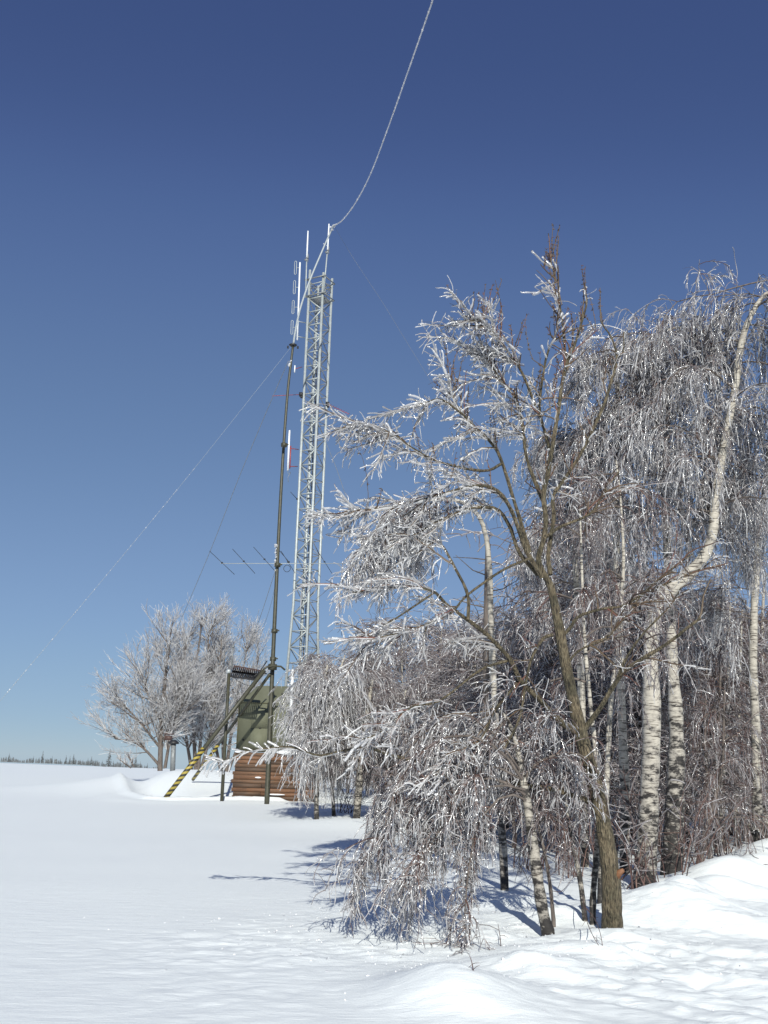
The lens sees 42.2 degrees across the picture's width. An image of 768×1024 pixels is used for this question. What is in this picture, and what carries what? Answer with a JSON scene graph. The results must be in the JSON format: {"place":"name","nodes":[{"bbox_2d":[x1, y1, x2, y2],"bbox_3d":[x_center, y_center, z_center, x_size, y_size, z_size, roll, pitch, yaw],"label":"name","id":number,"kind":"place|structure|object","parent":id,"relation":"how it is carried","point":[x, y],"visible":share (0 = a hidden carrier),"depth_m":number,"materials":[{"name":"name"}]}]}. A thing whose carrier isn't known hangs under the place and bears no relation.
{"place":"outdoors","nodes":[
{"label":"outdoors","id":0,"kind":"place"},
{"bbox_2d":[163,733,173,739],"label":"wooden box","id":1,"kind":"object","parent":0,"point":[168,737],"visible":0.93,"depth_m":51.48,"materials":[{"name":"wood"}]},
{"bbox_2d":[0,763,767,1023],"bbox_3d":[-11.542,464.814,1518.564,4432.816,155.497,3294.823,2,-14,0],"label":"snow field","id":2,"kind":"structure","parent":0,"point":[96,847],"depth_m":9.24,"materials":[{"name":"white snow"}]},
{"bbox_2d":[0,757,164,768],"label":"distant wood","id":3,"kind":"object","parent":2,"relation":"on","point":[47,761],"visible":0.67,"depth_m":593.42,"materials":[{"name":"plant"}]},
{"bbox_2d":[106,753,111,766],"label":"fir tree","id":4,"kind":"object","parent":2,"relation":"on","point":[109,762],"visible":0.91,"depth_m":413.45,"materials":[{"name":"grey plant"}]},
{"bbox_2d":[116,748,136,768],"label":"frosted tree","id":5,"kind":"object","parent":2,"relation":"on","point":[125,762],"visible":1,"depth_m":56.16,"materials":[{"name":"grey plant"}]},
{"bbox_2d":[67,600,223,770],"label":"frosted tree","id":6,"kind":"object","parent":2,"relation":"on","point":[173,701],"visible":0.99,"depth_m":58.69,"materials":[{"name":"grey plant"}]},
{"bbox_2d":[168,740,178,770],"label":"capped post","id":7,"kind":"object","parent":2,"relation":"on","point":[173,743],"visible":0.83,"depth_m":50.36,"materials":[{"name":"metal"}]},
{"bbox_2d":[154,592,245,769],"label":"frosted tree","id":8,"kind":"object","parent":2,"relation":"on","point":[202,720],"visible":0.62,"depth_m":63.21,"materials":[{"name":"grey plant"}]},
{"bbox_2d":[188,603,280,771],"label":"frosted tree","id":9,"kind":"object","parent":2,"relation":"on","point":[254,639],"visible":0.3,"depth_m":65.32,"materials":[{"name":"grey plant"}]},
{"bbox_2d":[220,645,266,800],"bbox_3d":[-5.230,7.730,36.176,1.354,5.674,1.842,7,-15,-21],"label":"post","id":10,"kind":"object","parent":2,"relation":"on","point":[254,675],"visible":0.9,"depth_m":36.03,"materials":[{"name":"grey metal"}]},
{"bbox_2d":[164,224,334,803],"bbox_3d":[-4.929,0.095,40.413,5.386,22.667,6.616,2,-14,0],"label":"antenna mast","id":11,"kind":"object","parent":2,"relation":"on","point":[272,667],"visible":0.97,"depth_m":36.54,"materials":[{"name":"metal"}]},
{"bbox_2d":[0,346,291,700],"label":"guy wire","id":12,"kind":"object","parent":11,"relation":"attached to","point":[130,546],"visible":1,"depth_m":32.01,"materials":[{"name":"metal"}]},
{"bbox_2d":[130,361,288,738],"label":"guy wire","id":13,"kind":"object","parent":11,"relation":"attached to","point":[213,543],"visible":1,"depth_m":44.57,"materials":[{"name":"metal"}]},
{"bbox_2d":[203,570,275,745],"bbox_3d":[-6.199,6.641,40.879,0.079,6.982,10.247,8,-15,-22],"label":"guy wire","id":14,"kind":"object","parent":11,"relation":"attached to","point":[244,653],"visible":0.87,"depth_m":39.37,"materials":[{"name":"metal"}]},
{"bbox_2d":[218,575,276,741],"bbox_3d":[-5.566,6.298,39.966,0.165,6.350,8.005,7,-15,-22],"label":"guy wire","id":15,"kind":"object","parent":11,"relation":"attached to","point":[252,658],"visible":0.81,"depth_m":39.32,"materials":[{"name":"metal"}]},
{"bbox_2d":[333,0,433,225],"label":"icy rope","id":16,"kind":"object","parent":11,"relation":"attached to","point":[394,109],"visible":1,"depth_m":30.06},
{"bbox_2d":[335,228,478,462],"bbox_3d":[0.558,-6.329,33.204,0.674,13.250,12.015,8,-15,-23],"label":"guy wire","id":17,"kind":"object","parent":11,"relation":"attached to","point":[398,328],"visible":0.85,"depth_m":34.33,"materials":[{"name":"metal"}]},
{"bbox_2d":[231,752,313,801],"bbox_3d":[-4.134,10.440,38.135,3.160,2.462,2.417,2,-14,0],"label":"timber base","id":18,"kind":"object","parent":2,"relation":"on","point":[245,781],"visible":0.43,"depth_m":37.12,"materials":[{"name":"brown wood"}]},
{"bbox_2d":[236,686,305,751],"bbox_3d":[-3.987,8.120,38.908,3.146,2.496,2.365,2,-14,0],"label":"radio cabin","id":19,"kind":"object","parent":18,"relation":"on","point":[252,724],"visible":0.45,"depth_m":37.77,"materials":[{"name":"metal"}]},
{"bbox_2d":[286,665,293,712],"bbox_3d":[-3.240,6.882,37.402,0.437,2.147,1.237,-4,-15,22],"label":"tube antenna","id":20,"kind":"object","parent":19,"relation":"attached to","point":[292,682],"visible":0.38,"depth_m":37.04,"materials":[{"name":"metal"}]},
{"bbox_2d":[276,750,295,754],"bbox_3d":[-3.607,9.036,37.357,0.915,0.202,0.285,2,-14,0],"label":"snow ledge","id":21,"kind":"object","parent":18,"relation":"on","point":[281,752],"visible":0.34,"depth_m":37.27,"materials":[{"name":"white snow"}]},
{"bbox_2d":[284,270,334,685],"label":"lattice tower","id":22,"kind":"structure","parent":2,"relation":"on","point":[313,447],"depth_m":43.20,"materials":[{"name":"metal"}]},
{"bbox_2d":[212,549,349,574],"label":"long yagi antenna","id":23,"kind":"object","parent":22,"relation":"attached to","point":[273,563],"visible":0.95,"depth_m":40.92,"materials":[{"name":"metal"}]},
{"bbox_2d":[276,392,302,397],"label":"yagi antenna","id":24,"kind":"object","parent":22,"relation":"attached to","point":[300,394],"visible":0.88,"depth_m":43.06,"materials":[{"name":"red paint"}]},
{"bbox_2d":[287,430,298,481],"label":"panel antenna","id":25,"kind":"object","parent":22,"relation":"attached to","point":[289,460],"visible":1,"depth_m":41.76,"materials":[{"name":"red paint"}]},
{"bbox_2d":[291,261,305,339],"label":"dipole array antenna","id":26,"kind":"object","parent":22,"relation":"attached to","point":[298,287],"visible":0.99,"depth_m":44.12,"materials":[{"name":"metal"}]},
{"bbox_2d":[304,231,308,297],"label":"whip antenna","id":27,"kind":"object","parent":22,"relation":"attached to","point":[307,256],"visible":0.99,"depth_m":44.78,"materials":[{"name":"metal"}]},
{"bbox_2d":[323,224,329,290],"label":"whip antenna","id":28,"kind":"object","parent":22,"relation":"on","point":[327,252],"visible":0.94,"depth_m":45.09,"materials":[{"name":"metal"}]},
{"bbox_2d":[326,402,348,414],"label":"yagi antenna","id":29,"kind":"object","parent":22,"relation":"attached to","point":[327,403],"visible":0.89,"depth_m":43.44,"materials":[{"name":"red paint"}]},
{"bbox_2d":[320,430,358,532],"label":"guy wire","id":30,"kind":"object","parent":22,"relation":"attached to","point":[337,471],"visible":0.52,"depth_m":41.66,"materials":[{"name":"metal"}]},
{"bbox_2d":[268,650,386,818],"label":"icy birch","id":31,"kind":"object","parent":2,"relation":"on","point":[311,715],"visible":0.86,"depth_m":26.44,"materials":[{"name":"white plant"}]},
{"bbox_2d":[279,642,387,792],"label":"wood birch","id":32,"kind":"object","parent":2,"relation":"on","point":[328,674],"visible":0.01,"depth_m":45.31,"materials":[{"name":"grey plant"}]},
{"bbox_2d":[291,641,400,815],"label":"icy birch","id":33,"kind":"object","parent":2,"relation":"on","point":[370,662],"visible":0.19,"depth_m":29.18,"materials":[{"name":"white plant"}]},
{"bbox_2d":[328,771,370,812],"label":"bare shrub","id":34,"kind":"object","parent":2,"relation":"on","point":[347,795],"visible":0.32,"depth_m":30.72,"materials":[{"name":"white plant"}]},
{"bbox_2d":[309,675,423,817],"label":"icy birch","id":35,"kind":"object","parent":2,"relation":"on","point":[358,796],"visible":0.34,"depth_m":26.96,"materials":[{"name":"white plant"}]},
{"bbox_2d":[334,645,404,793],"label":"wood birch","id":36,"kind":"object","parent":2,"relation":"on","point":[392,675],"visible":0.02,"depth_m":49.00,"materials":[{"name":"grey plant"}]},
{"bbox_2d":[344,661,414,808],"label":"wood birch","id":37,"kind":"object","parent":2,"relation":"on","point":[369,718],"depth_m":30.15,"materials":[{"name":"grey plant"}]},
{"bbox_2d":[357,645,419,798],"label":"wood birch","id":38,"kind":"object","parent":2,"relation":"on","point":[392,667],"visible":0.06,"depth_m":43.62,"materials":[{"name":"grey plant"}]},
{"bbox_2d":[328,593,462,752],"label":"wood birch","id":39,"kind":"object","parent":2,"relation":"on","point":[434,632],"visible":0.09,"depth_m":39.86,"materials":[{"name":"grey plant"}]},
{"bbox_2d":[336,668,458,817],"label":"icy birch","id":40,"kind":"object","parent":2,"relation":"on","point":[421,685],"visible":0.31,"depth_m":26.78,"materials":[{"name":"white plant"}]},
{"bbox_2d":[351,667,446,807],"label":"wood birch","id":41,"kind":"object","parent":2,"relation":"on","point":[411,674],"visible":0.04,"depth_m":29.01,"materials":[{"name":"grey plant"}]},
{"bbox_2d":[348,590,477,791],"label":"wood birch","id":42,"kind":"object","parent":2,"relation":"on","point":[404,609],"visible":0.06,"depth_m":45.99,"materials":[{"name":"grey plant"}]},
{"bbox_2d":[364,746,468,834],"bbox_3d":[0.863,5.906,21.319,2.631,2.148,2.062,9,-16,-28],"label":"bare shrub","id":43,"kind":"object","parent":2,"relation":"on","point":[405,786],"visible":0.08,"depth_m":21.09,"materials":[{"name":"brown plant"}]},
{"bbox_2d":[326,489,508,890],"bbox_3d":[0.405,2.206,12.462,1.474,5.080,2.512,-10,-18,39],"label":"icy birch","id":44,"kind":"object","parent":2,"relation":"on","point":[369,566],"visible":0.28,"depth_m":12.44,"materials":[{"name":"white plant"}]},
{"bbox_2d":[394,746,442,829],"bbox_3d":[0.737,6.408,23.210,1.563,1.996,1.618,9,-16,-28],"label":"bare shrub","id":45,"kind":"object","parent":2,"relation":"on","point":[410,789],"visible":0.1,"depth_m":23.04,"materials":[{"name":"brown plant"}]},
{"bbox_2d":[84,888,763,1010],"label":"ice crumbs","id":46,"kind":"object","parent":2,"relation":"on","point":[514,944],"visible":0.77,"depth_m":8.71,"materials":[{"name":"white ice"}]},
{"bbox_2d":[380,643,468,780],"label":"wood birch","id":47,"kind":"object","parent":2,"relation":"on","point":[430,671],"visible":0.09,"depth_m":27.59,"materials":[{"name":"grey plant"}]},
{"bbox_2d":[384,617,480,792],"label":"wood birch","id":48,"kind":"object","parent":2,"relation":"on","point":[415,663],"visible":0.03,"depth_m":37.50,"materials":[{"name":"grey plant"}]},
{"bbox_2d":[403,613,500,778],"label":"wood birch","id":49,"kind":"object","parent":2,"relation":"on","point":[437,638],"visible":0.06,"depth_m":41.28,"materials":[{"name":"grey plant"}]},
{"bbox_2d":[305,660,613,955],"bbox_3d":[0.710,2.651,9.148,2.988,2.652,1.578,10,-16,-29],"label":"icy birch","id":50,"kind":"object","parent":2,"relation":"on","point":[456,806],"visible":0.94,"depth_m":8.92,"materials":[{"name":"white plant"}]},
{"bbox_2d":[401,627,532,818],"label":"wood birch","id":51,"kind":"object","parent":2,"relation":"on","point":[451,666],"visible":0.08,"depth_m":26.20,"materials":[{"name":"grey plant"}]},
{"bbox_2d":[404,590,530,733],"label":"wood birch","id":52,"kind":"object","parent":2,"relation":"on","point":[481,622],"visible":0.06,"depth_m":35.37,"materials":[{"name":"grey plant"}]},
{"bbox_2d":[199,224,740,928],"bbox_3d":[0.783,0.492,10.087,5.464,7.310,2.699,2,-14,0],"label":"icy tree","id":53,"kind":"object","parent":2,"relation":"on","point":[391,632],"visible":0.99,"depth_m":9.73,"materials":[{"name":"white plant"}]},
{"bbox_2d":[417,669,557,831],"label":"wood birch","id":54,"kind":"object","parent":2,"relation":"on","point":[472,696],"visible":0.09,"depth_m":22.76,"materials":[{"name":"grey plant"}]},
{"bbox_2d":[452,541,522,851],"bbox_3d":[1.926,3.407,18.746,1.327,5.927,0.876,2,-14,0],"label":"snapped trunk","id":55,"kind":"object","parent":2,"relation":"on","point":[485,657],"visible":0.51,"depth_m":19.00,"materials":[{"name":"grey plant"}]},
{"bbox_2d":[415,602,569,828],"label":"wood birch","id":56,"kind":"object","parent":2,"relation":"on","point":[436,676],"visible":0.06,"depth_m":25.83,"materials":[{"name":"grey plant"}]},
{"bbox_2d":[428,680,575,847],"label":"wood birch","id":57,"kind":"object","parent":2,"relation":"on","point":[513,815],"visible":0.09,"depth_m":19.16,"materials":[{"name":"grey plant"}]},
{"bbox_2d":[444,608,603,815],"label":"wood birch","id":58,"kind":"object","parent":2,"relation":"on","point":[462,666],"visible":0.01,"depth_m":26.26,"materials":[{"name":"grey plant"}]},
{"bbox_2d":[482,740,583,869],"bbox_3d":[1.963,4.522,15.486,2.124,2.001,1.950,2,-14,0],"label":"bare shrub","id":59,"kind":"object","parent":2,"relation":"on","point":[515,843],"visible":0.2,"depth_m":15.15,"materials":[{"name":"brown plant"}]},
{"bbox_2d":[492,780,583,926],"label":"icy birch","id":60,"kind":"object","parent":2,"relation":"on","point":[567,842],"visible":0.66,"depth_m":9.54,"materials":[{"name":"grey plant"}]},
{"bbox_2d":[457,563,637,829],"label":"wood birch","id":61,"kind":"object","parent":2,"relation":"on","point":[518,648],"visible":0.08,"depth_m":23.33,"materials":[{"name":"grey plant"}]},
{"bbox_2d":[491,711,610,921],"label":"icy birch","id":62,"kind":"object","parent":2,"relation":"on","point":[543,793],"visible":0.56,"depth_m":9.85,"materials":[{"name":"white plant"}]},
{"bbox_2d":[480,668,640,850],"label":"wood birch","id":63,"kind":"object","parent":2,"relation":"on","point":[530,707],"visible":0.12,"depth_m":18.82,"materials":[{"name":"grey plant"}]},
{"bbox_2d":[426,495,696,829],"bbox_3d":[5.206,3.652,24.567,7.145,8.381,7.808,6,-15,-16],"label":"wood birch","id":64,"kind":"object","parent":2,"relation":"on","point":[513,600],"visible":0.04,"depth_m":25.20,"materials":[{"name":"grey plant"}]},
{"bbox_2d":[503,410,640,866],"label":"icy birch","id":65,"kind":"object","parent":2,"relation":"on","point":[528,573],"visible":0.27,"depth_m":16.41,"materials":[{"name":"white plant"}]},
{"bbox_2d":[524,753,638,877],"bbox_3d":[3.000,4.449,14.633,1.754,1.845,1.700,2,-14,0],"label":"bare shrub","id":66,"kind":"object","parent":2,"relation":"on","point":[562,834],"visible":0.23,"depth_m":14.38,"materials":[{"name":"brown plant"}]},
{"bbox_2d":[582,894,597,943],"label":"broken twig","id":67,"kind":"object","parent":2,"relation":"on","point":[587,922],"visible":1,"depth_m":8.84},
{"bbox_2d":[584,906,602,945],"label":"broken twig","id":68,"kind":"object","parent":2,"relation":"on","point":[595,921],"visible":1,"depth_m":8.79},
{"bbox_2d":[470,500,728,787],"bbox_3d":[4.643,3.234,21.921,5.528,7.848,6.006,0,-14,4],"label":"wood birch","id":69,"kind":"object","parent":2,"relation":"on","point":[557,578],"visible":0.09,"depth_m":21.14,"materials":[{"name":"grey plant"}]},
{"bbox_2d":[497,480,703,924],"bbox_3d":[2.242,1.982,10.421,2.082,4.544,1.835,2,-14,0],"label":"icy birch","id":70,"kind":"object","parent":2,"relation":"on","point":[582,600],"visible":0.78,"depth_m":10.59,"materials":[{"name":"white plant"}]},
{"bbox_2d":[509,657,698,832],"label":"wood birch","id":71,"kind":"object","parent":2,"relation":"on","point":[603,712],"visible":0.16,"depth_m":18.29,"materials":[{"name":"grey plant"}]},
{"bbox_2d":[561,748,661,868],"bbox_3d":[3.832,4.706,15.707,1.370,1.853,2.346,-10,-18,37],"label":"bare shrub","id":72,"kind":"object","parent":2,"relation":"on","point":[614,824],"visible":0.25,"depth_m":15.40,"materials":[{"name":"brown plant"}]},
{"bbox_2d":[566,776,672,889],"bbox_3d":[2.995,4.312,13.032,1.453,1.648,1.401,2,-14,0],"label":"bare shrub","id":73,"kind":"object","parent":2,"relation":"on","point":[627,847],"visible":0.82,"depth_m":12.87,"materials":[{"name":"brown plant"}]},
{"bbox_2d":[537,448,717,903],"bbox_3d":[2.812,1.849,11.522,2.045,5.252,2.122,-6,-16,27],"label":"icy birch","id":74,"kind":"object","parent":2,"relation":"on","point":[618,598],"visible":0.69,"depth_m":11.79,"materials":[{"name":"white plant"}]},
{"bbox_2d":[533,327,727,873],"bbox_3d":[3.655,1.351,15.086,2.778,8.203,2.544,2,-14,0],"label":"icy birch","id":75,"kind":"object","parent":2,"relation":"on","point":[583,375],"visible":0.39,"depth_m":15.29,"materials":[{"name":"white plant"}]},
{"bbox_2d":[517,536,746,840],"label":"wood birch","id":76,"kind":"object","parent":2,"relation":"on","point":[631,834],"visible":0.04,"depth_m":22.31,"materials":[{"name":"grey plant"}]},
{"bbox_2d":[533,563,767,845],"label":"wood birch","id":77,"kind":"object","parent":2,"relation":"on","point":[732,607],"visible":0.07,"depth_m":21.20,"materials":[{"name":"grey plant"}]},
{"bbox_2d":[548,639,767,834],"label":"wood birch","id":78,"kind":"object","parent":2,"relation":"on","point":[637,746],"visible":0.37,"depth_m":17.59,"materials":[{"name":"grey plant"}]},
{"bbox_2d":[567,556,762,848],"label":"wood birch","id":79,"kind":"object","parent":2,"relation":"on","point":[697,755],"visible":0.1,"depth_m":20.17,"materials":[{"name":"grey plant"}]},
{"bbox_2d":[566,302,767,874],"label":"icy birch","id":80,"kind":"object","parent":2,"relation":"on","point":[676,763],"visible":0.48,"depth_m":14.81,"materials":[{"name":"white plant"}]},
{"bbox_2d":[609,761,725,881],"bbox_3d":[3.962,4.237,13.418,1.889,1.716,2.545,2,-14,0],"label":"bare shrub","id":81,"kind":"object","parent":2,"relation":"on","point":[693,839],"visible":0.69,"depth_m":13.80,"materials":[{"name":"brown plant"}]},
{"bbox_2d":[598,247,767,888],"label":"icy birch","id":82,"kind":"object","parent":2,"relation":"on","point":[649,783],"visible":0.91,"depth_m":14.31,"materials":[{"name":"white plant"}]},
{"bbox_2d":[614,625,767,852],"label":"sapling","id":83,"kind":"object","parent":2,"relation":"on","point":[720,682],"visible":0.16,"depth_m":19.44,"materials":[{"name":"brown plant"}]},
{"bbox_2d":[615,657,767,826],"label":"wood birch","id":84,"kind":"object","parent":2,"relation":"on","point":[737,707],"visible":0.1,"depth_m":19.82,"materials":[{"name":"grey plant"}]},
{"bbox_2d":[631,773,767,867],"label":"bare shrub","id":85,"kind":"object","parent":2,"relation":"on","point":[698,844],"visible":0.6,"depth_m":14.95,"materials":[{"name":"brown plant"}]},
{"bbox_2d":[640,647,767,858],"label":"sapling","id":86,"kind":"object","parent":2,"relation":"on","point":[689,725],"visible":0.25,"depth_m":17.76,"materials":[{"name":"brown plant"}]},
{"bbox_2d":[642,388,767,842],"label":"icy birch","id":87,"kind":"object","parent":2,"relation":"on","point":[712,612],"visible":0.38,"depth_m":16.81,"materials":[{"name":"white plant"}]},
{"bbox_2d":[657,655,767,865],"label":"sapling","id":88,"kind":"object","parent":2,"relation":"on","point":[708,816],"visible":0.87,"depth_m":16.10,"materials":[{"name":"brown plant"}]},
{"bbox_2d":[661,605,767,851],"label":"icy birch","id":89,"kind":"object","parent":2,"relation":"on","point":[743,641],"visible":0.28,"depth_m":19.88,"materials":[{"name":"white plant"}]},
{"bbox_2d":[662,610,767,834],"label":"wood birch","id":90,"kind":"object","parent":2,"relation":"on","point":[744,661],"visible":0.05,"depth_m":23.42,"materials":[{"name":"grey plant"}]},
{"bbox_2d":[689,758,751,856],"bbox_3d":[6.335,5.496,18.436,1.185,2.193,1.815,-4,-15,22],"label":"bare shrub","id":91,"kind":"object","parent":2,"relation":"on","point":[715,848],"visible":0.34,"depth_m":18.21,"materials":[{"name":"brown plant"}]},
{"bbox_2d":[676,615,767,834],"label":"wood birch","id":92,"kind":"object","parent":2,"relation":"on","point":[745,689],"depth_m":24.85,"materials":[{"name":"grey plant"}]},
{"bbox_2d":[677,583,767,788],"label":"wood birch","id":93,"kind":"object","parent":2,"relation":"on","point":[748,639],"visible":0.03,"depth_m":24.92,"materials":[{"name":"grey plant"}]},
{"bbox_2d":[690,656,767,845],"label":"wood birch","id":94,"kind":"object","parent":2,"relation":"on","point":[761,702],"visible":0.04,"depth_m":21.54,"materials":[{"name":"grey plant"}]},
{"bbox_2d":[698,610,767,846],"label":"icy birch","id":95,"kind":"object","parent":2,"relation":"on","point":[736,809],"visible":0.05,"depth_m":21.24,"materials":[{"name":"white plant"}]},
{"bbox_2d":[714,597,767,841],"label":"sapling","id":96,"kind":"object","parent":2,"relation":"on","point":[761,709],"visible":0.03,"depth_m":23.53,"materials":[{"name":"grey plant"}]},
{"bbox_2d":[730,598,767,834],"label":"icy birch","id":97,"kind":"object","parent":2,"relation":"on","point":[749,825],"visible":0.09,"depth_m":23.24,"materials":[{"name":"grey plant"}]},
{"bbox_2d":[732,585,767,837],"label":"icy birch","id":98,"kind":"object","parent":2,"relation":"on","point":[763,604],"depth_m":23.80,"materials":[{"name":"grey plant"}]},
{"bbox_2d":[0,0,767,772],"label":"sky","id":99,"kind":"structure","parent":0,"point":[167,167],"materials":[{"name":"blue"}]}
]}

